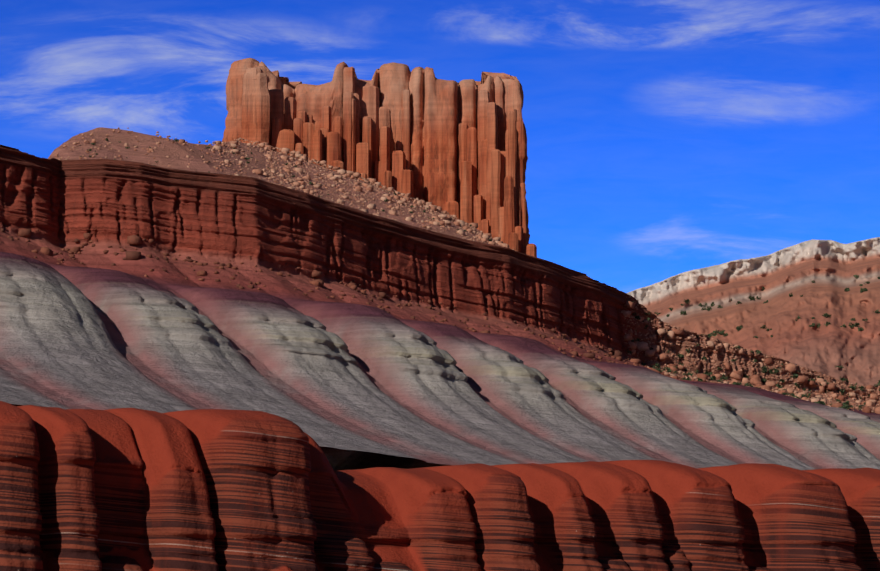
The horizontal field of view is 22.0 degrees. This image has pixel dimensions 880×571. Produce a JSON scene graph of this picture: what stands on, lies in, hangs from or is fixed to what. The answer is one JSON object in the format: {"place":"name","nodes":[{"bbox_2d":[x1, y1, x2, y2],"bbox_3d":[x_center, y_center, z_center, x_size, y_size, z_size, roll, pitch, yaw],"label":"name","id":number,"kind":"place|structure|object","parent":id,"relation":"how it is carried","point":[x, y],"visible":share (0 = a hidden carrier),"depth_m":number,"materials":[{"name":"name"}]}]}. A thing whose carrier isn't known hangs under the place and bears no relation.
{"place":"outdoors","nodes":[
{"label":"outdoors","id":0,"kind":"place"},
{"bbox_2d":[0,127,879,470],"bbox_3d":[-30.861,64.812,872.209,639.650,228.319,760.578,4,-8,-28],"label":"hillside","id":1,"kind":"structure","parent":0,"point":[346,383],"depth_m":619.46,"materials":[{"name":"grey stone"}]},
{"bbox_2d":[222,58,529,245],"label":"butte","id":2,"kind":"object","parent":1,"relation":"on","point":[442,109],"depth_m":885.56,"materials":[{"name":"stone"}]},
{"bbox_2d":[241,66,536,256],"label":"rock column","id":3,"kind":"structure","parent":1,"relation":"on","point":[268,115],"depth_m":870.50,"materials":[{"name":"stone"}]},
{"bbox_2d":[0,127,879,413],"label":"talus boulders","id":4,"kind":"object","parent":1,"relation":"on","point":[480,237],"visible":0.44,"depth_m":797.58,"materials":[{"name":"stone"}]},
{"bbox_2d":[81,138,879,409],"bbox_3d":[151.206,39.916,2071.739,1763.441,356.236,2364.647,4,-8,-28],"label":"desert shrubs","id":5,"kind":"object","parent":1,"relation":"on","point":[846,405],"visible":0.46,"depth_m":827.48,"materials":[{"name":"plant"}]},
{"bbox_2d":[0,401,879,570],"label":"foreground cliff","id":6,"kind":"structure","parent":0,"point":[126,489],"depth_m":253.79,"materials":[{"name":"red stone"}]},
{"bbox_2d":[0,0,879,292],"label":"sky","id":7,"kind":"structure","parent":0,"point":[666,139],"materials":[{"name":"blue"}]},
{"bbox_2d":[627,237,879,385],"bbox_3d":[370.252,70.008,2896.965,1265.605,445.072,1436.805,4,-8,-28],"label":"cliff terrain","id":8,"kind":"structure","parent":0,"point":[830,268],"depth_m":2750.97,"materials":[{"name":"stone"}]}
]}

